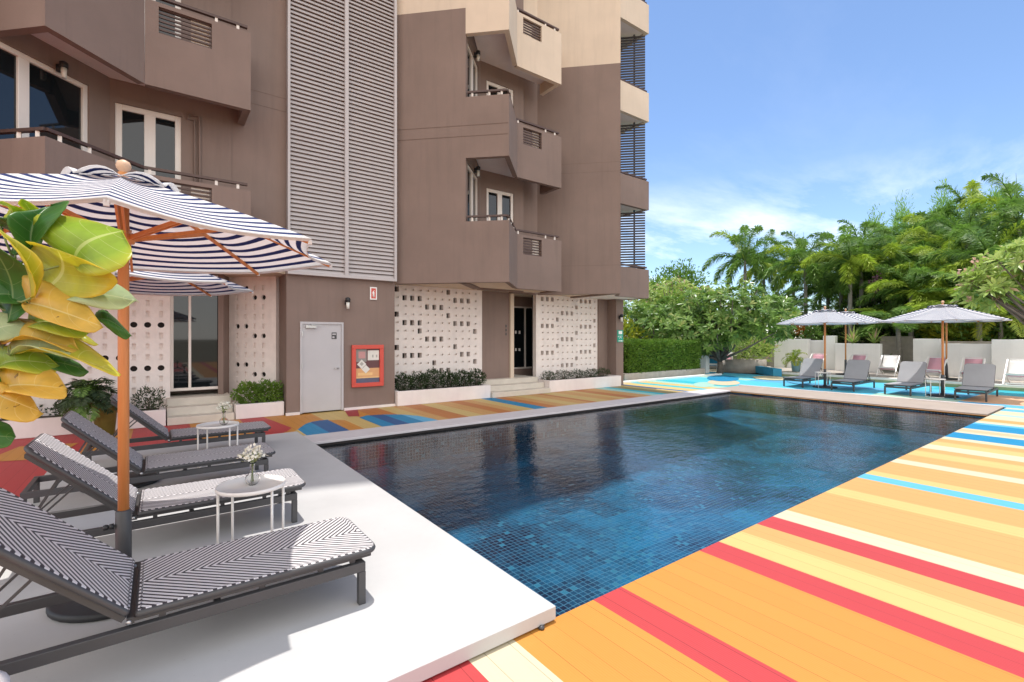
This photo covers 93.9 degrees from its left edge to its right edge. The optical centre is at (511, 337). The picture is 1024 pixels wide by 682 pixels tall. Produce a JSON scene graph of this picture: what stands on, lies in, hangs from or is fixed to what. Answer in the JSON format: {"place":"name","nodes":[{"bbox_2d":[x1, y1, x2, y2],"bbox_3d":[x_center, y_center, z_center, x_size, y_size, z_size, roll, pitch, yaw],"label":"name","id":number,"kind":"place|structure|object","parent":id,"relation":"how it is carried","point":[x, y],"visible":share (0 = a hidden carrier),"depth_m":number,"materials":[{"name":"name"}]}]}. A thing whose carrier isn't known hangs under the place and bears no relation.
{"place":"outdoors","nodes":[
{"label":"outdoors","id":0,"kind":"place"},
{"bbox_2d":[0,372,1023,681],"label":"pool deck","id":1,"kind":"structure","parent":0,"point":[908,566],"depth_m":3.26,"materials":[{"name":"paint"}]},
{"bbox_2d":[0,405,165,438],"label":"planter","id":2,"kind":"object","parent":1,"relation":"on","point":[50,425],"visible":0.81,"depth_m":8.12,"materials":[{"name":"concrete"}]},
{"bbox_2d":[130,385,167,410],"bbox_3d":[-6.937,1.191,9.120,0.621,0.630,0.536,0,0,-37],"label":"shrub","id":3,"kind":"object","parent":2,"relation":"in","point":[148,405],"visible":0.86,"depth_m":9.11,"materials":[{"name":"green plant"}]},
{"bbox_2d":[53,376,117,434],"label":"potted palm","id":4,"kind":"object","parent":1,"relation":"on","point":[103,411],"visible":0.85,"depth_m":7.96,"materials":[{"name":"green plant"}]},
{"bbox_2d":[166,391,234,425],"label":"steps","id":5,"kind":"structure","parent":1,"relation":"on","point":[189,408],"depth_m":9.64,"materials":[{"name":"concrete"}]},
{"bbox_2d":[232,400,283,418],"bbox_3d":[-5.431,1.528,10.240,0.910,0.296,0.580,0,0,-37],"label":"planter","id":6,"kind":"object","parent":1,"relation":"on","point":[255,410],"visible":0.94,"depth_m":9.99,"materials":[{"name":"concrete"}]},
{"bbox_2d":[230,378,283,403],"bbox_3d":[-5.409,1.200,10.182,1.048,0.666,0.605,0,0,-37],"label":"leafy shrub","id":7,"kind":"object","parent":6,"relation":"in","point":[260,392],"visible":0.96,"depth_m":10.14,"materials":[{"name":"green plant"}]},
{"bbox_2d":[395,384,490,405],"bbox_3d":[-1.904,1.498,12.711,2.720,0.356,0.750,0,0,-37],"label":"planter","id":8,"kind":"object","parent":1,"relation":"on","point":[432,395],"visible":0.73,"depth_m":12.33,"materials":[{"name":"concrete"}]},
{"bbox_2d":[395,373,413,390],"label":"dark shrub","id":9,"kind":"object","parent":8,"relation":"on","point":[398,385],"visible":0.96,"depth_m":12.02,"materials":[{"name":"green plant"}]},
{"bbox_2d":[408,371,429,389],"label":"dark shrub","id":10,"kind":"object","parent":8,"relation":"on","point":[419,382],"visible":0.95,"depth_m":12.28,"materials":[{"name":"green plant"}]},
{"bbox_2d":[423,367,444,388],"bbox_3d":[-2.061,1.094,12.562,0.617,0.664,0.619,0,0,-37],"label":"dark shrub","id":11,"kind":"object","parent":8,"relation":"in","point":[434,377],"visible":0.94,"depth_m":12.54,"materials":[{"name":"green plant"}]},
{"bbox_2d":[439,369,458,387],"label":"dark shrub","id":12,"kind":"object","parent":8,"relation":"in","point":[453,381],"visible":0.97,"depth_m":12.79,"materials":[{"name":"green plant"}]},
{"bbox_2d":[478,374,550,397],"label":"steps","id":13,"kind":"structure","parent":1,"relation":"on","point":[518,385],"depth_m":14.04,"materials":[{"name":"concrete"}]},
{"bbox_2d":[304,389,730,443],"bbox_3d":[1.633,1.689,11.546,12.565,0.042,0.635,0,0,-37],"label":"pool coping","id":14,"kind":"object","parent":1,"relation":"on","point":[331,437],"visible":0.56,"depth_m":9.82,"materials":[{"name":"stone"}]},
{"bbox_2d":[538,375,620,391],"bbox_3d":[2.239,1.498,15.745,3.250,0.356,0.690,0,0,-37],"label":"planter","id":15,"kind":"object","parent":1,"relation":"on","point":[568,384],"visible":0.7,"depth_m":15.36,"materials":[{"name":"concrete"}]},
{"bbox_2d":[623,302,702,339],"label":"frangipani tree","id":16,"kind":"object","parent":1,"relation":"on","point":[667,320],"visible":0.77,"depth_m":22.11,"materials":[{"name":"green plant"}]},
{"bbox_2d":[623,368,704,380],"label":"stone wall","id":17,"kind":"structure","parent":1,"relation":"on","point":[657,374],"depth_m":19.48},
{"bbox_2d":[623,338,701,372],"bbox_3d":[6.126,0.727,20.066,5.117,1.440,1.198,0,0,-37],"label":"clipped hedge","id":18,"kind":"object","parent":17,"relation":"on","point":[651,355],"visible":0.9,"depth_m":19.48,"materials":[{"name":"green plant"}]},
{"bbox_2d":[623,373,721,382],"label":"path kerb","id":19,"kind":"structure","parent":1,"relation":"on","point":[664,378],"depth_m":19.14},
{"bbox_2d":[641,278,803,373],"bbox_3d":[9.348,-0.455,22.555,3.858,4.361,8.033,0,0,-37],"label":"frangipani tree","id":20,"kind":"object","parent":1,"relation":"on","point":[734,330],"visible":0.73,"depth_m":21.12,"materials":[{"name":"green plant"}]},
{"bbox_2d":[783,358,828,387],"bbox_3d":[10.251,1.215,16.689,2.016,0.931,0.680,0,0,-35],"label":"sun lounger","id":21,"kind":"object","parent":1,"relation":"on","point":[810,367],"visible":0.92,"depth_m":16.79,"materials":[{"name":"fabric"}]},
{"bbox_2d":[777,306,877,388],"bbox_3d":[10.444,0.319,15.970,2.627,2.722,2.627,0,0,-37],"label":"parasol","id":22,"kind":"object","parent":1,"relation":"on","point":[825,317],"visible":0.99,"depth_m":15.62,"materials":[{"name":"fabric"}]},
{"bbox_2d":[830,360,874,391],"bbox_3d":[11.086,1.215,15.561,2.016,0.931,0.680,0,0,-38],"label":"sun lounger","id":23,"kind":"object","parent":1,"relation":"on","point":[856,372],"visible":1,"depth_m":15.67,"materials":[{"name":"grey fabric"}]},
{"bbox_2d":[743,385,1003,406],"bbox_3d":[9.889,1.669,14.115,0.140,0.021,6.500,0,0,-37],"label":"coping edge","id":24,"kind":"object","parent":1,"relation":"on","point":[881,396],"visible":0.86,"depth_m":13.39,"materials":[{"name":"stone"}]},
{"bbox_2d":[782,372,1023,387],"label":"terrace kerb","id":25,"kind":"structure","parent":1,"relation":"on","point":[948,382],"depth_m":16.68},
{"bbox_2d":[782,374,1023,391],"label":"kerb foot","id":26,"kind":"object","parent":1,"relation":"on","point":[936,384],"visible":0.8,"depth_m":16.46},
{"bbox_2d":[884,361,931,395],"bbox_3d":[11.931,1.215,14.422,2.016,0.931,0.680,0,0,-36],"label":"sun lounger","id":27,"kind":"object","parent":1,"relation":"on","point":[911,375],"visible":0.98,"depth_m":14.52,"materials":[{"name":"grey fabric"}]},
{"bbox_2d":[880,301,1011,397],"bbox_3d":[12.218,0.319,13.576,2.627,2.722,2.627,0,0,-37],"label":"parasol","id":28,"kind":"object","parent":1,"relation":"on","point":[942,313],"visible":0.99,"depth_m":13.26,"materials":[{"name":"grey fabric"}]},
{"bbox_2d":[954,363,997,401],"bbox_3d":[12.826,1.215,13.214,2.016,0.931,0.680,0,0,-39],"label":"sun lounger","id":29,"kind":"object","parent":1,"relation":"on","point":[980,378],"visible":1,"depth_m":13.34,"materials":[{"name":"grey fabric"}]},
{"bbox_2d":[945,237,1023,324],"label":"frangipani tree","id":30,"kind":"object","parent":1,"relation":"on","point":[989,291],"visible":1,"depth_m":13.94,"materials":[{"name":"green plant"}]},
{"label":"platform plinth","id":31,"kind":"structure","parent":1,"relation":"on","visible":0},
{"bbox_2d":[0,431,555,681],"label":"platform","id":32,"kind":"structure","parent":31,"relation":"on","point":[439,600],"depth_m":2.77,"materials":[{"name":"white paint"}]},
{"bbox_2d":[0,199,137,681],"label":"fiddle leaf fig","id":33,"kind":"object","parent":32,"relation":"on","point":[61,285],"visible":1,"depth_m":1.60,"materials":[{"name":"plant"}]},
{"bbox_2d":[18,260,252,492],"bbox_3d":[-4.239,0.239,5.198,2.354,2.702,2.354,0,0,-14],"label":"parasol","id":34,"kind":"object","parent":32,"relation":"on","point":[165,283],"visible":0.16,"depth_m":5.94,"materials":[{"name":"white fabric"}]},
{"bbox_2d":[20,411,275,502],"bbox_3d":[-3.605,1.155,4.959,2.016,0.869,0.680,0,0,-37],"label":"sun lounger","id":35,"kind":"object","parent":32,"relation":"on","point":[89,432],"visible":0.81,"depth_m":4.77,"materials":[{"name":"fabric"}]},
{"bbox_2d":[24,433,305,536],"bbox_3d":[-2.779,1.155,3.827,2.016,0.869,0.680,0,0,-36],"label":"sun lounger","id":36,"kind":"object","parent":32,"relation":"on","point":[57,458],"visible":0.81,"depth_m":3.65,"materials":[{"name":"fabric"}]},
{"bbox_2d":[0,159,331,622],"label":"parasol","id":37,"kind":"object","parent":32,"relation":"on","point":[169,227],"visible":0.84,"depth_m":2.97,"materials":[{"name":"fabric"}]},
{"bbox_2d":[82,393,270,459],"bbox_3d":[-4.395,1.155,6.427,2.016,0.869,0.680,0,0,-37],"label":"sun lounger","id":38,"kind":"object","parent":32,"relation":"on","point":[258,428],"visible":0.84,"depth_m":6.29,"materials":[{"name":"fabric"}]},
{"bbox_2d":[0,488,375,675],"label":"sun lounger","id":39,"kind":"object","parent":32,"relation":"on","point":[65,562],"visible":1,"depth_m":2.43,"materials":[{"name":"fabric"}]},
{"bbox_2d":[196,421,238,467],"bbox_3d":[-3.615,1.327,5.884,0.452,0.526,0.452,0,0,-37],"label":"side table","id":40,"kind":"object","parent":32,"relation":"on","point":[206,426],"visible":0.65,"depth_m":5.85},
{"bbox_2d":[215,474,285,543],"bbox_3d":[-1.899,1.327,3.485,0.452,0.526,0.452,0,0,-37],"label":"side table","id":41,"kind":"object","parent":32,"relation":"on","point":[240,487],"visible":0.66,"depth_m":3.44,"materials":[{"name":"metal"}]},
{"bbox_2d":[237,443,267,485],"bbox_3d":[-1.900,0.927,3.504,0.194,0.306,0.200,0,0,2],"label":"flower vase","id":42,"kind":"object","parent":41,"relation":"on","point":[252,477],"visible":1,"depth_m":3.48,"materials":[{"name":"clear glass"}]},
{"bbox_2d":[621,0,1023,337],"label":"sky","id":43,"kind":"structure","parent":0,"point":[798,117],"materials":[{"name":"blue"}]},
{"bbox_2d":[709,342,1005,415],"bbox_3d":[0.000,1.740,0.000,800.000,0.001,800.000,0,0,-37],"label":"ground","id":44,"kind":"structure","parent":0,"point":[712,369],"depth_m":23.62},
{"bbox_2d":[0,0,648,419],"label":"apartment building","id":45,"kind":"structure","parent":44,"relation":"on","point":[356,140],"depth_m":11.23,"materials":[{"name":"paint"}]},
{"bbox_2d":[0,42,87,151],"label":"window","id":46,"kind":"structure","parent":45,"relation":"in","point":[32,93],"depth_m":7.46,"materials":[{"name":"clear glass"}]},
{"bbox_2d":[115,103,180,190],"bbox_3d":[-6.748,-2.975,8.902,0.980,2.470,0.080,0,0,-37],"label":"balcony door","id":47,"kind":"structure","parent":45,"relation":"in","point":[144,137],"depth_m":8.86,"materials":[{"name":"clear glass"}]},
{"bbox_2d":[153,0,180,38],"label":"balcony door","id":48,"kind":"structure","parent":45,"relation":"in","point":[159,1],"depth_m":9.09,"materials":[{"name":"white glass"}]},
{"bbox_2d":[170,275,217,391],"bbox_3d":[-6.699,-0.110,10.171,0.930,2.460,0.080,0,0,-37],"label":"glass door","id":49,"kind":"structure","parent":45,"relation":"in","point":[193,319],"depth_m":10.14,"materials":[{"name":"black"}]},
{"bbox_2d":[300,322,343,413],"bbox_3d":[-4.222,0.660,10.657,0.930,2.000,0.229,0,0,-37],"label":"service door","id":50,"kind":"structure","parent":45,"relation":"in","point":[321,343],"depth_m":10.67,"materials":[{"name":"grey paint"}]},
{"bbox_2d":[351,345,383,387],"bbox_3d":[-3.389,0.670,11.255,0.760,0.980,0.060,0,0,-37],"label":"fire hose cabinet","id":51,"kind":"object","parent":45,"relation":"attached to","point":[367,365],"visible":1,"depth_m":11.25,"materials":[{"name":"metal"}]},
{"bbox_2d":[468,166,476,220],"bbox_3d":[-1.072,-3.240,12.295,0.080,2.100,1.282,0,0,9],"label":"window","id":52,"kind":"structure","parent":45,"relation":"in","point":[472,179],"depth_m":12.37,"materials":[{"name":"white glass"}]},
{"bbox_2d":[468,45,476,96],"bbox_3d":[-1.072,-6.240,12.295,0.080,2.100,1.282,0,0,9],"label":"window","id":53,"kind":"structure","parent":45,"relation":"in","point":[472,67],"depth_m":12.33,"materials":[{"name":"white glass"}]},
{"bbox_2d":[487,188,512,221],"bbox_3d":[-0.366,-2.950,13.633,0.950,2.420,0.080,0,0,-37],"label":"balcony door","id":54,"kind":"structure","parent":45,"relation":"in","point":[498,202],"depth_m":13.58,"materials":[{"name":"white glass"}]},
{"bbox_2d":[514,306,531,368],"bbox_3d":[0.347,0.010,16.240,1.400,2.100,0.080,0,0,-37],"label":"glass door","id":55,"kind":"structure","parent":45,"relation":"in","point":[522,315],"depth_m":16.25,"materials":[{"name":"black"}]},
{"bbox_2d":[623,312,649,344],"bbox_3d":[4.942,0.155,23.001,2.370,3.062,3.306,0,0,-37],"label":"leafy shrub","id":56,"kind":"object","parent":44,"relation":"on","point":[625,327],"visible":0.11,"depth_m":22.31,"materials":[{"name":"green plant"}]},
{"bbox_2d":[324,392,984,616],"bbox_3d":[3.535,1.978,8.950,12.560,0.525,5.870,0,0,-37],"label":"pool basin","id":57,"kind":"object","parent":44,"relation":"in","point":[564,516],"visible":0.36,"depth_m":7.75,"materials":[{"name":"tile"}]},
{"bbox_2d":[316,392,729,448],"bbox_3d":[1.790,1.761,11.305,12.560,0.098,0.008,0,0,-37],"label":"pool gutter","id":58,"kind":"object","parent":57,"relation":"attached to","point":[405,435],"visible":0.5,"depth_m":9.55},
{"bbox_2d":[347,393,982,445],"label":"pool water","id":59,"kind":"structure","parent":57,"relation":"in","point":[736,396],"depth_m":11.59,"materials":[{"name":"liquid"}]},
{"bbox_2d":[731,392,986,416],"bbox_3d":[3.654,1.782,9.001,12.910,0.197,5.930,0,0,-37],"label":"deck edge","id":60,"kind":"object","parent":57,"relation":"attached to","point":[866,405],"visible":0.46,"depth_m":12.09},
{"bbox_2d":[623,275,731,316],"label":"blossom tree","id":61,"kind":"object","parent":44,"relation":"on","point":[665,290],"visible":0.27,"depth_m":28.11,"materials":[{"name":"green plant"}]},
{"bbox_2d":[650,258,713,300],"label":"leafy tree","id":62,"kind":"object","parent":44,"relation":"on","point":[686,271],"visible":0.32,"depth_m":42.43,"materials":[{"name":"green plant"}]},
{"bbox_2d":[701,224,787,355],"bbox_3d":[14.354,-2.727,29.240,4.891,8.815,4.396,0,0,-24],"label":"palm tree","id":63,"kind":"object","parent":44,"relation":"on","point":[756,261],"visible":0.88,"depth_m":29.07,"materials":[{"name":"green plant"}]},
{"bbox_2d":[729,229,792,329],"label":"palm tree","id":64,"kind":"object","parent":44,"relation":"on","point":[772,261],"visible":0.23,"depth_m":31.11,"materials":[{"name":"green plant"}]},
{"bbox_2d":[751,241,817,329],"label":"palm tree","id":65,"kind":"object","parent":44,"relation":"on","point":[795,279],"visible":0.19,"depth_m":29.86,"materials":[{"name":"green plant"}]},
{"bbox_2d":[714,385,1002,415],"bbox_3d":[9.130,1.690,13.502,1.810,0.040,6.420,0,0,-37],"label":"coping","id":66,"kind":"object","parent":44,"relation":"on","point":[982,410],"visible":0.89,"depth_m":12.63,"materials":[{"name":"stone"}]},
{"bbox_2d":[763,366,1023,384],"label":"back terrace","id":67,"kind":"structure","parent":0,"point":[885,372],"depth_m":18.91,"materials":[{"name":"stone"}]},
{"bbox_2d":[722,358,766,372],"bbox_3d":[11.257,1.370,23.268,2.000,0.620,2.000,0,0,-37],"label":"round planter","id":68,"kind":"object","parent":67,"relation":"on","point":[740,365],"visible":0.83,"depth_m":22.47,"materials":[{"name":"concrete"}]},
{"bbox_2d":[722,333,781,361],"bbox_3d":[11.727,0.505,24.031,2.384,2.365,3.150,0,0,-37],"label":"leafy shrub","id":69,"kind":"object","parent":68,"relation":"in","point":[756,346],"visible":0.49,"depth_m":23.55,"materials":[{"name":"green plant"}]},
{"bbox_2d":[755,366,781,375],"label":"blue kerb","id":70,"kind":"structure","parent":67,"relation":"on","point":[770,371],"depth_m":20.92,"materials":[{"name":"paint"}]},
{"bbox_2d":[748,295,833,338],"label":"palm tree","id":71,"kind":"object","parent":67,"relation":"on","point":[799,301],"visible":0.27,"depth_m":24.92,"materials":[{"name":"green plant"}]},
{"bbox_2d":[774,339,810,368],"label":"garden wall","id":72,"kind":"structure","parent":67,"relation":"on","point":[787,346],"depth_m":23.55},
{"bbox_2d":[781,349,805,371],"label":"potted palm","id":73,"kind":"object","parent":67,"relation":"on","point":[796,366],"visible":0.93,"depth_m":20.93,"materials":[{"name":"green plant"}]},
{"bbox_2d":[763,230,842,334],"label":"palm tree","id":74,"kind":"object","parent":67,"relation":"on","point":[799,254],"visible":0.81,"depth_m":25.62,"materials":[{"name":"green plant"}]},
{"bbox_2d":[811,340,822,367],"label":"garden wall","id":75,"kind":"structure","parent":67,"relation":"on","point":[816,346],"depth_m":23.10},
{"bbox_2d":[799,325,827,339],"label":"potted shrub","id":76,"kind":"object","parent":75,"relation":"on","point":[815,330],"visible":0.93,"depth_m":23.56,"materials":[{"name":"green plant"}]},
{"bbox_2d":[781,269,863,308],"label":"tree","id":77,"kind":"object","parent":67,"relation":"on","point":[815,300],"visible":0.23,"depth_m":27.63,"materials":[{"name":"green plant"}]},
{"bbox_2d":[823,336,837,369],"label":"garden wall","id":78,"kind":"structure","parent":67,"relation":"on","point":[831,341],"depth_m":22.12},
{"bbox_2d":[801,237,885,329],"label":"palm tree","id":79,"kind":"object","parent":67,"relation":"on","point":[824,291],"visible":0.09,"depth_m":25.94,"materials":[{"name":"green plant"}]},
{"bbox_2d":[800,225,911,342],"bbox_3d":[16.238,-2.008,23.231,4.381,7.376,4.355,0,0,-25],"label":"palm tree","id":80,"kind":"object","parent":67,"relation":"on","point":[850,265],"visible":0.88,"depth_m":22.94,"materials":[{"name":"green plant"}]},
{"bbox_2d":[835,343,881,372],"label":"garden wall","id":81,"kind":"structure","parent":67,"relation":"on","point":[873,352],"depth_m":20.90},
{"bbox_2d":[836,309,882,374],"bbox_3d":[13.454,0.176,19.297,2.574,2.668,2.574,0,0,-37],"label":"parasol","id":82,"kind":"object","parent":67,"relation":"on","point":[861,316],"visible":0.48,"depth_m":19.03,"materials":[{"name":"grey fabric"}]},
{"bbox_2d":[818,219,902,264],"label":"palm tree","id":83,"kind":"object","parent":67,"relation":"on","point":[864,225],"visible":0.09,"depth_m":27.36,"materials":[{"name":"green plant"}]},
{"bbox_2d":[804,235,921,342],"bbox_3d":[17.620,-1.804,23.997,4.891,6.970,4.396,0,0,-24],"label":"palm tree","id":84,"kind":"object","parent":67,"relation":"on","point":[860,249],"visible":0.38,"depth_m":23.39,"materials":[{"name":"green plant"}]},
{"bbox_2d":[828,293,901,343],"bbox_3d":[17.791,-0.278,24.046,3.644,3.941,2.865,0,0,36],"label":"garden shrub","id":85,"kind":"object","parent":67,"relation":"on","point":[842,336],"visible":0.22,"depth_m":24.00,"materials":[{"name":"green plant"}]},
{"bbox_2d":[826,251,909,309],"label":"palm tree","id":86,"kind":"object","parent":67,"relation":"on","point":[830,290],"visible":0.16,"depth_m":24.98,"materials":[{"name":"green plant"}]},
{"bbox_2d":[834,221,930,335],"bbox_3d":[18.517,-1.962,23.488,4.597,7.283,4.337,0,0,26],"label":"palm tree","id":87,"kind":"object","parent":67,"relation":"on","point":[915,228],"visible":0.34,"depth_m":22.83,"materials":[{"name":"green plant"}]},
{"bbox_2d":[876,355,899,376],"bbox_3d":[14.722,1.111,18.719,0.968,0.798,0.608,0,0,-40],"label":"deck chair","id":88,"kind":"object","parent":67,"relation":"on","point":[890,362],"visible":0.94,"depth_m":18.83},
{"bbox_2d":[880,336,914,370],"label":"garden wall","id":89,"kind":"structure","parent":67,"relation":"on","point":[889,347],"depth_m":21.59,"materials":[{"name":"concrete"}]},
{"bbox_2d":[832,304,972,371],"bbox_3d":[16.866,0.091,20.730,4.891,3.178,4.396,0,0,6],"label":"palm tree","id":90,"kind":"object","parent":67,"relation":"on","point":[865,331],"visible":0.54,"depth_m":20.54,"materials":[{"name":"green plant"}]},
{"bbox_2d":[889,189,921,300],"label":"leafy tree","id":91,"kind":"object","parent":67,"relation":"on","point":[895,222],"visible":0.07,"depth_m":26.94,"materials":[{"name":"green plant"}]},
{"bbox_2d":[856,260,966,335],"bbox_3d":[17.631,-0.970,21.319,4.381,5.299,4.355,0,0,-37],"label":"palm tree","id":92,"kind":"object","parent":67,"relation":"on","point":[923,271],"visible":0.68,"depth_m":21.17,"materials":[{"name":"green plant"}]},
{"bbox_2d":[913,339,940,374],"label":"garden wall","id":93,"kind":"structure","parent":67,"relation":"on","point":[923,349],"depth_m":19.36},
{"bbox_2d":[882,198,972,261],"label":"palm tree","id":94,"kind":"object","parent":67,"relation":"on","point":[950,205],"visible":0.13,"depth_m":25.03,"materials":[{"name":"green plant"}]},
{"bbox_2d":[885,233,983,304],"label":"palm tree","id":95,"kind":"object","parent":67,"relation":"on","point":[922,250],"visible":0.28,"depth_m":20.85,"materials":[{"name":"green plant"}]},
{"bbox_2d":[925,357,948,377],"bbox_3d":[15.195,1.111,17.240,0.968,0.798,0.608,0,0,-33],"label":"deck chair","id":96,"kind":"object","parent":67,"relation":"on","point":[934,364],"visible":0.69,"depth_m":17.35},
{"bbox_2d":[883,213,990,277],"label":"palm tree","id":97,"kind":"object","parent":67,"relation":"on","point":[914,219],"visible":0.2,"depth_m":23.32,"materials":[{"name":"green plant"}]},
{"bbox_2d":[926,177,963,226],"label":"leafy tree","id":98,"kind":"object","parent":67,"relation":"on","point":[945,200],"visible":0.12,"depth_m":25.61,"materials":[{"name":"green plant"}]},
{"bbox_2d":[885,271,1021,340],"bbox_3d":[18.455,-0.524,19.872,4.597,4.408,4.338,0,0,30],"label":"palm tree","id":99,"kind":"object","parent":67,"relation":"on","point":[937,296],"visible":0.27,"depth_m":19.95,"materials":[{"name":"green plant"}]},
{"bbox_2d":[915,322,1005,340],"bbox_3d":[18.835,0.188,20.296,2.826,3.018,3.434,0,0,-37],"label":"garden shrub","id":100,"kind":"object","parent":67,"relation":"on","point":[932,334],"visible":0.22,"depth_m":20.09,"materials":[{"name":"green plant"}]},
{"bbox_2d":[905,287,1023,340],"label":"palm tree","id":101,"kind":"object","parent":67,"relation":"on","point":[918,306],"visible":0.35,"depth_m":19.04,"materials":[{"name":"green plant"}]},
{"bbox_2d":[906,197,1023,270],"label":"palm tree","id":102,"kind":"object","parent":67,"relation":"on","point":[974,209],"visible":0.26,"depth_m":22.05,"materials":[{"name":"green plant"}]},
{"bbox_2d":[910,179,1023,254],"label":"palm tree","id":103,"kind":"object","parent":67,"relation":"on","point":[973,185],"visible":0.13,"depth_m":24.19,"materials":[{"name":"green plant"}]},
{"bbox_2d":[944,344,991,376],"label":"garden wall","id":104,"kind":"structure","parent":67,"relation":"on","point":[956,353],"depth_m":18.20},
{"bbox_2d":[913,204,1023,292],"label":"palm tree","id":105,"kind":"object","parent":67,"relation":"on","point":[984,244],"visible":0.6,"depth_m":19.28,"materials":[{"name":"green plant"}]},
{"bbox_2d":[936,305,1023,340],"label":"garden shrub","id":106,"kind":"object","parent":67,"relation":"on","point":[1007,335],"visible":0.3,"depth_m":18.76,"materials":[{"name":"green plant"}]},
{"bbox_2d":[953,294,1023,340],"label":"palm tree","id":107,"kind":"object","parent":67,"relation":"on","point":[1001,325],"visible":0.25,"depth_m":18.21,"materials":[{"name":"green plant"}]},
{"bbox_2d":[955,172,1023,321],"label":"palm tree","id":108,"kind":"object","parent":67,"relation":"on","point":[1008,190],"visible":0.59,"depth_m":20.30,"materials":[{"name":"green plant"}]},
{"bbox_2d":[992,339,1023,380],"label":"garden wall","id":109,"kind":"structure","parent":67,"relation":"on","point":[1003,350],"depth_m":17.01,"materials":[{"name":"concrete"}]},
{"bbox_2d":[1002,359,1023,384],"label":"deck chair","id":110,"kind":"object","parent":67,"relation":"on","point":[1016,368],"visible":1,"depth_m":15.45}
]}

